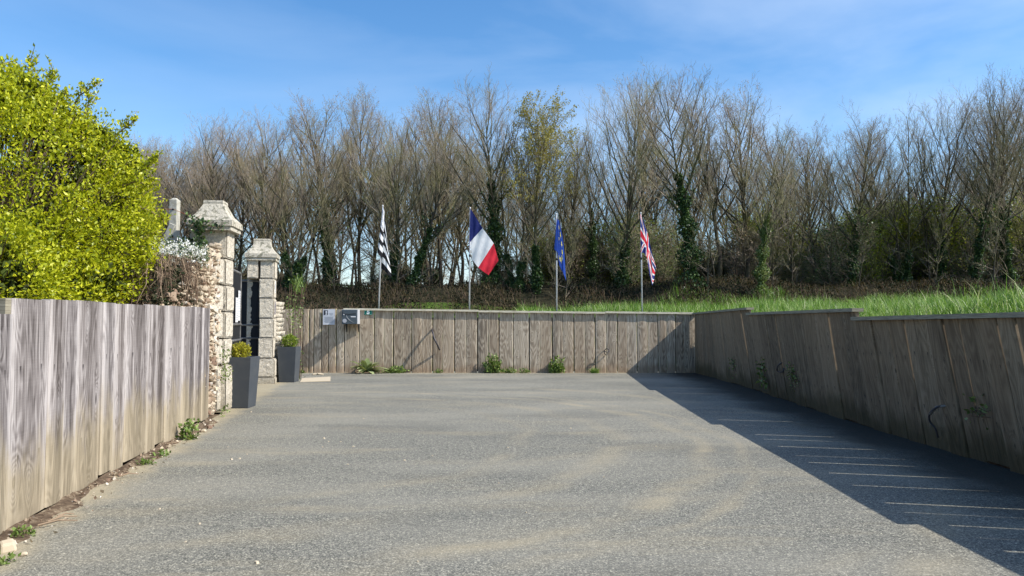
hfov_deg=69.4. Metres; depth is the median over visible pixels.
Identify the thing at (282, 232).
tree
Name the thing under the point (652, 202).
tree
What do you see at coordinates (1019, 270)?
shrub
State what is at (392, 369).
weed
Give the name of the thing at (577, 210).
tree
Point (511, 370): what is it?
weed
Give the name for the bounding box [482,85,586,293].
tree
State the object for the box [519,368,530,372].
weed
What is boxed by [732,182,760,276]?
tree
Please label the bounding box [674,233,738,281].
shrub
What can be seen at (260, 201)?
tree
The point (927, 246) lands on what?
tree
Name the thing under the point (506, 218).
tree
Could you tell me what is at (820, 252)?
shrub
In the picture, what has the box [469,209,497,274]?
tricolour flag
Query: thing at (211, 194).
tree
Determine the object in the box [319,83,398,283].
tree
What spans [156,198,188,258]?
concrete post
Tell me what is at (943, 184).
tree
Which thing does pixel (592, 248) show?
tree
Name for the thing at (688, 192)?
tree
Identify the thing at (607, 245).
shrub
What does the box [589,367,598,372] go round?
grass tuft
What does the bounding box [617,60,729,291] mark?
tree
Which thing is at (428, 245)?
tree
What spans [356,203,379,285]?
tree
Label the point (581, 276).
shrub
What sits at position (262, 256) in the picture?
gate pillar
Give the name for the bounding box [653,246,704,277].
shrub
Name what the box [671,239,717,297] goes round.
shrub
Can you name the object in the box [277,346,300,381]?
planter
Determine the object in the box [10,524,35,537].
weed
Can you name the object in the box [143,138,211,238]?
tree
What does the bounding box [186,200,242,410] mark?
gate pillar
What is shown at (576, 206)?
tree
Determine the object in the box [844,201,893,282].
shrub
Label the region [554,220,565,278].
blue flag
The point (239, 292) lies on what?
notice
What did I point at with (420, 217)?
tree
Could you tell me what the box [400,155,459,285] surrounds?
tree
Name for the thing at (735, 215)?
tree
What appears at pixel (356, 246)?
tree
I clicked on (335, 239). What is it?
tree
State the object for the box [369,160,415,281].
tree
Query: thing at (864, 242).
tree
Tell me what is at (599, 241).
tree
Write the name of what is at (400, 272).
tree
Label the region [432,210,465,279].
tree
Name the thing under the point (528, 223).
tree
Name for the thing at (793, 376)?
creeper
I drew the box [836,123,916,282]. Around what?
tree
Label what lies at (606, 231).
shrub
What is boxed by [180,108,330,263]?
tree
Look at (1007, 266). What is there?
tree
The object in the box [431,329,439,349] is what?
conduit
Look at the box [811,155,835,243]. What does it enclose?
tree
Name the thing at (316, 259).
tree
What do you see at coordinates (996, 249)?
tree
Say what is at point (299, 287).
creeper
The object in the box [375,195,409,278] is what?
tree
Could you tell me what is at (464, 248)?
tree
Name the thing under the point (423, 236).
tree
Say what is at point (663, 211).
tree
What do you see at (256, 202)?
tree
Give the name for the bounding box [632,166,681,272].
tree
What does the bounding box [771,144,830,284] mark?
tree
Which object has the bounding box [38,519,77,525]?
stick
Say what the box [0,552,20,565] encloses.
weed
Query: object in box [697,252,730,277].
shrub
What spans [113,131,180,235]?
tree
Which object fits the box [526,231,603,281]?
shrub
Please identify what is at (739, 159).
tree
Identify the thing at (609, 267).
tree
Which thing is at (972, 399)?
creeper
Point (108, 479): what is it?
leaf litter
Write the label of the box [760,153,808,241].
tree
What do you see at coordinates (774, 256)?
shrub
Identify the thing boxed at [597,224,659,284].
shrub
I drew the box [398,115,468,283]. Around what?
tree
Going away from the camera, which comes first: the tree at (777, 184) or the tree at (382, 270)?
the tree at (382, 270)
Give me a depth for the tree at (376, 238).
35.60 m
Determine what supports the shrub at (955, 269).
on the woodland ground at (651, 291)
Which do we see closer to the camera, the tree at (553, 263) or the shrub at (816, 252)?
the tree at (553, 263)
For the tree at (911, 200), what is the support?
on the woodland ground at (651, 291)
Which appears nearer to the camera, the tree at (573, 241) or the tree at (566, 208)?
the tree at (573, 241)
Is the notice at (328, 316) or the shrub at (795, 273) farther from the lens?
the shrub at (795, 273)
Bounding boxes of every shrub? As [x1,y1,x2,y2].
[231,230,279,279]
[232,342,250,356]
[277,268,341,283]
[280,334,298,346]
[350,258,402,287]
[465,258,516,281]
[468,251,519,282]
[502,226,580,282]
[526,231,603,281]
[532,222,606,283]
[541,222,638,283]
[571,216,617,283]
[580,253,618,283]
[587,205,655,283]
[596,219,635,272]
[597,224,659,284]
[607,207,704,282]
[614,212,681,283]
[631,209,685,281]
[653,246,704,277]
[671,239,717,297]
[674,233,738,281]
[674,260,726,278]
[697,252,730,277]
[699,219,792,282]
[701,236,735,273]
[715,223,817,275]
[715,240,752,279]
[721,200,796,281]
[724,261,810,282]
[726,207,824,280]
[767,250,834,286]
[787,208,882,286]
[788,214,853,287]
[792,225,833,284]
[815,206,905,284]
[822,196,920,283]
[824,217,901,282]
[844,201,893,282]
[867,190,948,281]
[883,186,989,282]
[885,238,988,286]
[888,215,937,275]
[895,226,993,279]
[910,205,1015,280]
[912,218,993,275]
[927,252,1021,281]
[964,238,1023,282]
[971,193,1023,282]
[972,225,1023,279]
[990,204,1023,280]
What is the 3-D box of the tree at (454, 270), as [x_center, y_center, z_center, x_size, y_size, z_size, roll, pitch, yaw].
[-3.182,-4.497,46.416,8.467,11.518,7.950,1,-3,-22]
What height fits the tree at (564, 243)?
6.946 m
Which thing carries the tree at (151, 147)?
on the woodland ground at (651, 291)
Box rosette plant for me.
[350,358,389,373]
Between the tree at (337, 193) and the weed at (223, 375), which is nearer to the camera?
the weed at (223, 375)
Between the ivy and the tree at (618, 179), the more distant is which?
the tree at (618, 179)
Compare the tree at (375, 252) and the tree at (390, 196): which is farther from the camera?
the tree at (375, 252)
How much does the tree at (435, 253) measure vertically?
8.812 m
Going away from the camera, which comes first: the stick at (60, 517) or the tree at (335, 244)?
the stick at (60, 517)
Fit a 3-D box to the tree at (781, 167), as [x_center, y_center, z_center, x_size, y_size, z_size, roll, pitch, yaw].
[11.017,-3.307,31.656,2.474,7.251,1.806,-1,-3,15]
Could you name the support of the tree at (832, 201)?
on the woodland ground at (651, 291)
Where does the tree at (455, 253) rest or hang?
on the woodland ground at (651, 291)
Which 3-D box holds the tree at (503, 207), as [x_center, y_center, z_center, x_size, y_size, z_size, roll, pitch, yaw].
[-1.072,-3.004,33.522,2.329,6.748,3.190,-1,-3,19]
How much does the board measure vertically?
0.012 m
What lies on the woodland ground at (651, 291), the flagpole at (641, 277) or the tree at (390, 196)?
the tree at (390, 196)
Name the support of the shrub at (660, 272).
on the woodland ground at (651, 291)
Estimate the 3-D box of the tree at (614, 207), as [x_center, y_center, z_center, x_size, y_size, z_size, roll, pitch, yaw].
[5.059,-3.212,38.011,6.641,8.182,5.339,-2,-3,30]
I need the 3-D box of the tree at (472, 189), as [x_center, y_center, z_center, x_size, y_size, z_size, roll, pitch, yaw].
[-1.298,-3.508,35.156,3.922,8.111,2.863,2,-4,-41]
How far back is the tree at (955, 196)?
35.76 m
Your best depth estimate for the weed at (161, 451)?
6.65 m
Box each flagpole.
[378,205,383,308]
[469,207,470,309]
[556,213,557,310]
[640,212,642,311]
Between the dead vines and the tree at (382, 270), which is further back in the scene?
the tree at (382, 270)
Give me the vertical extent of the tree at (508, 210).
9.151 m
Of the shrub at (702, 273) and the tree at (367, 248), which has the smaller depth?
the shrub at (702, 273)
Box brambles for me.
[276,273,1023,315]
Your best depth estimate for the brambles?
28.22 m
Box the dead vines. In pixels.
[96,252,209,306]
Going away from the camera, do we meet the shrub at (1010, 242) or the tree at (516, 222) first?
the shrub at (1010, 242)
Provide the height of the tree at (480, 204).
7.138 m
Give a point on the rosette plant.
(367, 365)
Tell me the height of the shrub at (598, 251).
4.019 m
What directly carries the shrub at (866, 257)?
on the woodland ground at (651, 291)
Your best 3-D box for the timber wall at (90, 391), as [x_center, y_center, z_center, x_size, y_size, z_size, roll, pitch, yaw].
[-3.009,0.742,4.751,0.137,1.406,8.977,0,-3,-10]
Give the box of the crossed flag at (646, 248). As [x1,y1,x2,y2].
[640,214,655,284]
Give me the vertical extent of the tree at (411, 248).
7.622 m
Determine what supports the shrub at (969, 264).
on the woodland ground at (651, 291)
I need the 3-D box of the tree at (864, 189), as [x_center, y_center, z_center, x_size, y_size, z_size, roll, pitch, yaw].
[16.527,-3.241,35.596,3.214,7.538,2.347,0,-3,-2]
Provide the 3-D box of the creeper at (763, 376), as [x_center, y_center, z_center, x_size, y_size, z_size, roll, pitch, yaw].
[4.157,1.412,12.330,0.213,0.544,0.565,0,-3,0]
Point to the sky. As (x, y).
(165, 61)
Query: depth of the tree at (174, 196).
41.51 m
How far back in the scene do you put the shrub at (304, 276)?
36.98 m
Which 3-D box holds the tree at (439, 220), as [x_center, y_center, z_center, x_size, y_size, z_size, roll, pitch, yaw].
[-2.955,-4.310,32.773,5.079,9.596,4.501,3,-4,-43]
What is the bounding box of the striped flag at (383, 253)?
[378,208,390,275]
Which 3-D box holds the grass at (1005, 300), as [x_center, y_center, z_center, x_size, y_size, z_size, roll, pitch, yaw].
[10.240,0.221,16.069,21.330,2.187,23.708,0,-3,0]
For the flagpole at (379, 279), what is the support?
on the field
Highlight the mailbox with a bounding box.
[342,309,359,331]
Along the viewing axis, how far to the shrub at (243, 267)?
36.32 m
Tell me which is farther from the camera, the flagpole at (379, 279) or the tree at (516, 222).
the tree at (516, 222)
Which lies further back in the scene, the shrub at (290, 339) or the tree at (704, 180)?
the tree at (704, 180)
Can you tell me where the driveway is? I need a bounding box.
[0,373,1023,575]
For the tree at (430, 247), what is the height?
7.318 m
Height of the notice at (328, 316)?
0.375 m
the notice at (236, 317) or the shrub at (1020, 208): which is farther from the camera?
the shrub at (1020, 208)
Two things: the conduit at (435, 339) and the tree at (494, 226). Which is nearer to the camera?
the conduit at (435, 339)
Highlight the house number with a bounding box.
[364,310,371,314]
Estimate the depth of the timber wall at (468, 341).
17.82 m
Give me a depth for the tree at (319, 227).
38.78 m
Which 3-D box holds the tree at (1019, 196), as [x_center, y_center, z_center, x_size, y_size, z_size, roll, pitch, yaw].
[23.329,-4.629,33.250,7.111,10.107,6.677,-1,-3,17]
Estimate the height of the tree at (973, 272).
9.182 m
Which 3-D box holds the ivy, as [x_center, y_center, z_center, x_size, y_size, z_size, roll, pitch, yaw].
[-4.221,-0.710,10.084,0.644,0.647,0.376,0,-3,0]
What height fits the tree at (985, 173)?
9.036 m
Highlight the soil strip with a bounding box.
[0,417,216,542]
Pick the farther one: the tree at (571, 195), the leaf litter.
the tree at (571, 195)
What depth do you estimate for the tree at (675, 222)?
33.68 m
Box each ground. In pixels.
[276,282,1023,308]
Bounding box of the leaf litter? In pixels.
[2,419,220,543]
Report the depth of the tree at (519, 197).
32.13 m
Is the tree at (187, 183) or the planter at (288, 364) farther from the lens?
the tree at (187, 183)
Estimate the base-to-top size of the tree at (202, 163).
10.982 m
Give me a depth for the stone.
3.88 m
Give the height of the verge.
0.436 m
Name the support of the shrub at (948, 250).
on the woodland ground at (651, 291)
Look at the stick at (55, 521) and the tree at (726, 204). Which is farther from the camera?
the tree at (726, 204)
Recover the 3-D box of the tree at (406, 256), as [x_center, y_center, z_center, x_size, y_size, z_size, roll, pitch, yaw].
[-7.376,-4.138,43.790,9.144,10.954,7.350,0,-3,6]
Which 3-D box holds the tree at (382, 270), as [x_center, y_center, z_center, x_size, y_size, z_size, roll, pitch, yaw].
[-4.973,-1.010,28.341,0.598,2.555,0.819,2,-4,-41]
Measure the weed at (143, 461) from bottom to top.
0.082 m
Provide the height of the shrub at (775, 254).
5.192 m
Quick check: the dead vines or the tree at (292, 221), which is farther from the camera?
the tree at (292, 221)
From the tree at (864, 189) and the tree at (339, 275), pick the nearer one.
the tree at (864, 189)
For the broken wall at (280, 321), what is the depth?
15.15 m
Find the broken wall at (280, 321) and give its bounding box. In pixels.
[273,302,284,380]
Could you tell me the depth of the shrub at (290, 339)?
15.06 m
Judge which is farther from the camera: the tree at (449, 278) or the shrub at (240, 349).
the tree at (449, 278)
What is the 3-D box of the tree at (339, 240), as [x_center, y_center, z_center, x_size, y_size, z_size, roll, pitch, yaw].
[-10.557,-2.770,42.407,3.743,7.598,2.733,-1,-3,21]
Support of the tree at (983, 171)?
on the woodland ground at (651, 291)
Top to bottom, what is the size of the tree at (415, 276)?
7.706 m
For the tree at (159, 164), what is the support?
on the woodland ground at (651, 291)
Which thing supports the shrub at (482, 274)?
on the woodland ground at (651, 291)
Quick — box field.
[309,296,969,316]
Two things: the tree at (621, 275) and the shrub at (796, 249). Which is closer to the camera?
the tree at (621, 275)
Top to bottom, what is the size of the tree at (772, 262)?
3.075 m
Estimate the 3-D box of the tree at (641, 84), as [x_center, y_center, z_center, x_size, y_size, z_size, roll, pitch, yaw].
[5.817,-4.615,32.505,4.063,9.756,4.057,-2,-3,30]
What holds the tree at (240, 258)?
on the woodland ground at (651, 291)
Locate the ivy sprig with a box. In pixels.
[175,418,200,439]
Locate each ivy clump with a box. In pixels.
[482,353,503,372]
[546,355,564,372]
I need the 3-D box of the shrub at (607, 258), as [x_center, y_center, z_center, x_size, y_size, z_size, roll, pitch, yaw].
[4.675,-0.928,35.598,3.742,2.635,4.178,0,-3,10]
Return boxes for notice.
[235,297,237,321]
[238,290,240,320]
[323,309,334,324]
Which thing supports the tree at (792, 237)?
on the woodland ground at (651, 291)
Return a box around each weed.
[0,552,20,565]
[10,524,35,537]
[135,457,156,464]
[150,449,170,457]
[219,345,233,416]
[381,365,409,372]
[501,367,516,372]
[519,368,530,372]
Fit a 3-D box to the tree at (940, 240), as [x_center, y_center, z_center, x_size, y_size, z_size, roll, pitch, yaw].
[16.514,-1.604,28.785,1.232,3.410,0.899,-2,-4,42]
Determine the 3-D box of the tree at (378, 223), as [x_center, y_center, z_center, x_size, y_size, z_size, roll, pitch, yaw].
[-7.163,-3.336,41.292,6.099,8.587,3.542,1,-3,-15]
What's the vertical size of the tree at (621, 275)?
9.290 m
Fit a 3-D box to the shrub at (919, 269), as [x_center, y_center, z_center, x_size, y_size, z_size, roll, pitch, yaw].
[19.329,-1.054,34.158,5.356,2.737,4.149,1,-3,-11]
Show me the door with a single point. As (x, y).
(348, 317)
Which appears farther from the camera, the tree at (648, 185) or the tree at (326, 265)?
the tree at (648, 185)
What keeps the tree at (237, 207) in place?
on the woodland ground at (651, 291)
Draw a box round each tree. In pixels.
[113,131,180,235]
[124,136,185,250]
[130,136,192,240]
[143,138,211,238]
[154,145,233,246]
[156,156,192,258]
[157,111,261,260]
[162,156,261,252]
[172,130,250,242]
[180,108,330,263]
[180,153,254,242]
[184,108,306,272]
[189,157,297,279]
[204,125,305,285]
[228,143,296,261]
[230,152,331,273]
[233,118,372,291]
[240,88,391,285]
[240,154,306,282]
[242,163,314,278]
[267,182,309,279]
[270,161,315,276]
[277,120,367,280]
[279,143,343,281]
[288,141,344,279]
[297,182,353,281]
[301,155,363,284]
[304,197,353,276]
[305,143,402,286]
[307,201,345,278]
[308,189,344,280]
[310,135,364,266]
[311,167,351,277]
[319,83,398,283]
[322,207,353,291]
[325,115,430,284]
[331,110,455,287]
[332,116,387,284]
[333,131,377,284]
[337,156,426,272]
[344,138,407,275]
[348,172,387,276]
[354,117,422,276]
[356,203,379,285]
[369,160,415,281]
[371,181,411,273]
[372,163,420,283]
[373,165,426,286]
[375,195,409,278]
[376,232,385,292]
[378,133,471,285]
[379,85,484,283]
[394,125,458,283]
[397,179,446,281]
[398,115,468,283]
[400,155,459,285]
[400,181,428,279]
[402,170,464,278]
[402,187,451,270]
[404,186,439,283]
[405,114,482,286]
[405,172,448,281]
[408,132,507,283]
[413,90,486,282]
[418,154,519,281]
[422,66,559,288]
[429,178,478,283]
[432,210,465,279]
[437,156,473,281]
[455,128,526,275]
[456,155,511,266]
[461,122,579,291]
[465,201,477,279]
[468,154,549,307]
[474,158,515,259]
[475,184,521,275]
[481,193,519,276]
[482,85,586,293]
[496,118,556,284]
[497,146,530,275]
[500,177,554,267]
[501,227,514,277]
[506,150,546,242]
[514,175,553,275]
[535,179,560,237]
[537,142,593,283]
[542,169,572,270]
[544,124,601,282]
[544,182,569,269]
[545,239,563,295]
[546,206,581,300]
[549,169,587,266]
[550,182,594,232]
[555,66,705,287]
[558,167,596,235]
[559,123,625,284]
[561,156,666,282]
[587,195,607,282]
[602,166,644,229]
[607,184,640,270]
[608,64,687,251]
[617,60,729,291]
[621,139,675,238]
[624,134,736,244]
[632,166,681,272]
[634,135,676,233]
[635,162,673,234]
[659,64,764,280]
[661,148,727,265]
[661,172,711,277]
[676,145,736,277]
[680,71,792,278]
[685,166,721,289]
[686,149,807,260]
[686,157,735,277]
[691,138,754,246]
[722,190,751,273]
[724,180,816,234]
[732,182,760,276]
[733,129,807,295]
[743,126,798,280]
[744,110,825,283]
[749,116,852,284]
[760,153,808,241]
[766,215,785,291]
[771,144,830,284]
[781,181,804,283]
[785,168,817,282]
[787,153,832,270]
[799,97,927,285]
[803,159,858,253]
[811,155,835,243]
[813,148,875,285]
[826,103,955,284]
[833,171,877,227]
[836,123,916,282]
[836,146,886,245]
[843,202,877,284]
[888,80,1022,287]
[893,179,934,251]
[902,152,989,232]
[909,135,944,280]
[911,167,995,240]
[917,62,1023,283]
[924,202,951,289]
[929,68,1023,287]
[938,139,1020,216]
[951,152,989,215]
[951,171,989,227]
[954,68,1023,222]
[964,167,1009,282]
[965,131,1017,277]
[965,147,1018,205]
[984,184,1013,277]
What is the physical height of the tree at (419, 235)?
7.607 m
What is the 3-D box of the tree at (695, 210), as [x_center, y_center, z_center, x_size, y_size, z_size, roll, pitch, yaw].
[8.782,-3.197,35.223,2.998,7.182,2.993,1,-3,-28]
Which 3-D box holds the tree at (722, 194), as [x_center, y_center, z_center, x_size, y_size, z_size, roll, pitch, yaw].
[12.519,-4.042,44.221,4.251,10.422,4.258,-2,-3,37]
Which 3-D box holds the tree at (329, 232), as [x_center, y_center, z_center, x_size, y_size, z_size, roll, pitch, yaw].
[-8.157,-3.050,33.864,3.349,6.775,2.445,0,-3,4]
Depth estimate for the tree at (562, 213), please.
36.95 m
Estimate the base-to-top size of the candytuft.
0.510 m
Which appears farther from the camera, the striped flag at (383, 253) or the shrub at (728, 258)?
the shrub at (728, 258)
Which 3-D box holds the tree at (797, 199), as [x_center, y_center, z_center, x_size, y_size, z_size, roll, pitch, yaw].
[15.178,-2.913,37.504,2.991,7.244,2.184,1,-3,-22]
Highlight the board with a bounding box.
[300,377,330,381]
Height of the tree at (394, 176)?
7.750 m
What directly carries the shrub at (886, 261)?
on the woodland ground at (651, 291)
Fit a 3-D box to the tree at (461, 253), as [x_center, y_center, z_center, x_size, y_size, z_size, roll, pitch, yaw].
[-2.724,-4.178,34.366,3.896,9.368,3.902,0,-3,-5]
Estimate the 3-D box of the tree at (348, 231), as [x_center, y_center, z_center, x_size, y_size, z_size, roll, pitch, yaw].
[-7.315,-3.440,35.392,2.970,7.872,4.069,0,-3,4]
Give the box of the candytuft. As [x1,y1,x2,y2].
[150,234,210,270]
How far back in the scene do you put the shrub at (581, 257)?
33.14 m
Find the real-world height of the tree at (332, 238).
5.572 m
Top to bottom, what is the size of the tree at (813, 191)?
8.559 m
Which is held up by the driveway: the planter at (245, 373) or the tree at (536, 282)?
the planter at (245, 373)
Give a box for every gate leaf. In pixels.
[230,269,241,343]
[241,280,261,355]
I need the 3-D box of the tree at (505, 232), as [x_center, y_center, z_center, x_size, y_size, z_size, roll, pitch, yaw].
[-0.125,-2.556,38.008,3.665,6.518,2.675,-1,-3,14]
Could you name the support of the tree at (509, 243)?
on the woodland ground at (651, 291)
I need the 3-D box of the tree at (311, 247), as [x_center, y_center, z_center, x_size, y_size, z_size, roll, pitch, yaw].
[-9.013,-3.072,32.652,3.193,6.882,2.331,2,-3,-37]
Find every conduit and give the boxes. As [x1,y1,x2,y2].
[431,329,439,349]
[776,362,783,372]
[928,405,945,437]
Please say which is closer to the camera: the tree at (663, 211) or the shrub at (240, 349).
the shrub at (240, 349)
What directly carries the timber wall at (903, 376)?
on the driveway
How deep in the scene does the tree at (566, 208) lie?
34.65 m
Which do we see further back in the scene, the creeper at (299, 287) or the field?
the field
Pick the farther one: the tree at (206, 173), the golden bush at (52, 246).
the tree at (206, 173)
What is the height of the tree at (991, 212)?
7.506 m
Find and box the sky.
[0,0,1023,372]
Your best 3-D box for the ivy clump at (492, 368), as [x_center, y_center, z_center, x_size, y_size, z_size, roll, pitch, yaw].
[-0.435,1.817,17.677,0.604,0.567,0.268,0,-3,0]
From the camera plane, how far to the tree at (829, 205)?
30.91 m
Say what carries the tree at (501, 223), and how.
on the woodland ground at (651, 291)
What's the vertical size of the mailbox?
0.545 m
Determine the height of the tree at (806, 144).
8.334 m
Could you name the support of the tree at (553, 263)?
on the woodland ground at (651, 291)
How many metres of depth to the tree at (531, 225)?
35.59 m
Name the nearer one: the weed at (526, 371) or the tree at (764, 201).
the weed at (526, 371)
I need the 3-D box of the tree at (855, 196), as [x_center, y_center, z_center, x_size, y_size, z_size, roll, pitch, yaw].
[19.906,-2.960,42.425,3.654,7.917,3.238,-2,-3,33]
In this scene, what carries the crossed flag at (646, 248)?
attached to the flagpole at (641, 277)
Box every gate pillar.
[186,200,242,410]
[245,238,279,383]
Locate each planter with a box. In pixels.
[228,356,259,407]
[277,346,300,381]
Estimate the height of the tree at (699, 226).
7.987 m
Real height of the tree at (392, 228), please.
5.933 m
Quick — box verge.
[322,282,966,287]
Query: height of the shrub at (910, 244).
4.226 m
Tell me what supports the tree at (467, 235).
on the woodland ground at (651, 291)
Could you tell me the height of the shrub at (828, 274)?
3.424 m
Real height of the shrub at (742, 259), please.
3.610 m
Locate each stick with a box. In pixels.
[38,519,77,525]
[47,515,76,521]
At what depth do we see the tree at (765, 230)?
27.64 m
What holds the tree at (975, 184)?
on the woodland ground at (651, 291)
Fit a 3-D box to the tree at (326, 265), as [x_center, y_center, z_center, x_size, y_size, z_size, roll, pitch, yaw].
[-8.609,-4.500,33.046,6.097,9.835,5.961,-1,-3,24]
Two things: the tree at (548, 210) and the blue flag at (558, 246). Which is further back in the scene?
the tree at (548, 210)
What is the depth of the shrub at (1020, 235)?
33.12 m
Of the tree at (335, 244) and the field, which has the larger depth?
the tree at (335, 244)
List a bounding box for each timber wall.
[0,298,209,533]
[283,308,694,372]
[693,307,1023,474]
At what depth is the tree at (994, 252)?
28.75 m
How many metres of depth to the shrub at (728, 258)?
35.70 m
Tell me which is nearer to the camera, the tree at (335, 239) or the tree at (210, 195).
the tree at (335, 239)
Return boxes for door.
[342,310,356,323]
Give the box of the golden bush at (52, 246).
[0,43,175,303]
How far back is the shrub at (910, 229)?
34.28 m
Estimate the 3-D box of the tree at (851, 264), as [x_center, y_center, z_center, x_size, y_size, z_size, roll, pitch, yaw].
[14.108,-3.718,29.701,4.178,7.981,4.273,3,-4,-45]
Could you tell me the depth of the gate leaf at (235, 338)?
12.68 m
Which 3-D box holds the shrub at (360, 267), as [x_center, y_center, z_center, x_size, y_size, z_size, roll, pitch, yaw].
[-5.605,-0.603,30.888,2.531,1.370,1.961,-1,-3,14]
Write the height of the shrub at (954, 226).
5.138 m
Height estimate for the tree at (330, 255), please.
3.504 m
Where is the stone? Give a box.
[0,538,16,553]
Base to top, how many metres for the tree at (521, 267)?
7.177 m
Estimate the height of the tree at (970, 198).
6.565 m
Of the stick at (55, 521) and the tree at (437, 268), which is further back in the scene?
the tree at (437, 268)
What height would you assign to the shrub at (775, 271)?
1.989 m
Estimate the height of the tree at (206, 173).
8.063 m
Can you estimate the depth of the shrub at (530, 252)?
36.11 m
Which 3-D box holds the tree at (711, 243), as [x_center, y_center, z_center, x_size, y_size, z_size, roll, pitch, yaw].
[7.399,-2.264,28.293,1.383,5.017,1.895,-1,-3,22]
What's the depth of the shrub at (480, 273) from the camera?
33.52 m
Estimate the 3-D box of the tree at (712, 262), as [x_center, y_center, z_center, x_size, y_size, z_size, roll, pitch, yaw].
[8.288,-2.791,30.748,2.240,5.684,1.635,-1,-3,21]
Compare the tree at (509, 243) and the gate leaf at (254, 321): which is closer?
the gate leaf at (254, 321)
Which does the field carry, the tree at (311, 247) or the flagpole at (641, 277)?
the flagpole at (641, 277)
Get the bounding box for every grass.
[513,274,1023,316]
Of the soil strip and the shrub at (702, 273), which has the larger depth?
the shrub at (702, 273)
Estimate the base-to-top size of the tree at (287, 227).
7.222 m
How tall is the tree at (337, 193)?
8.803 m
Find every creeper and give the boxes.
[284,270,308,378]
[728,354,735,377]
[755,357,767,389]
[785,361,799,391]
[963,394,990,429]
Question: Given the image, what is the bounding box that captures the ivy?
[181,212,225,247]
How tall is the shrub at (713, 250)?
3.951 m
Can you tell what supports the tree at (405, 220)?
on the woodland ground at (651, 291)
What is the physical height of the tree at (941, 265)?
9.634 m
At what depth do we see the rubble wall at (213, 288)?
9.66 m
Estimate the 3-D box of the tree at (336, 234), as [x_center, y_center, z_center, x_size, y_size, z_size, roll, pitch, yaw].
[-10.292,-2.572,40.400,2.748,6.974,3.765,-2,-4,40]
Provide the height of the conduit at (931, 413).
0.336 m
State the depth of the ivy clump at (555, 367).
17.65 m
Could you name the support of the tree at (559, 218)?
on the woodland ground at (651, 291)
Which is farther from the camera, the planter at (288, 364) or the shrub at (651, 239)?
the shrub at (651, 239)
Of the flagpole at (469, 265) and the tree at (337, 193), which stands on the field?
the flagpole at (469, 265)
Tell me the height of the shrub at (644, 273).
3.630 m
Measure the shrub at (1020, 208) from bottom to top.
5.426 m
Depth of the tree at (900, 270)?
31.67 m
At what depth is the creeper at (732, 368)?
14.34 m
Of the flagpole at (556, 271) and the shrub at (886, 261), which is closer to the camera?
the flagpole at (556, 271)
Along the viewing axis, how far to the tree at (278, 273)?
32.84 m
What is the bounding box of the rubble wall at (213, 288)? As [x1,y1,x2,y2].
[155,242,223,423]
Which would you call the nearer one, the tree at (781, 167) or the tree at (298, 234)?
the tree at (781, 167)

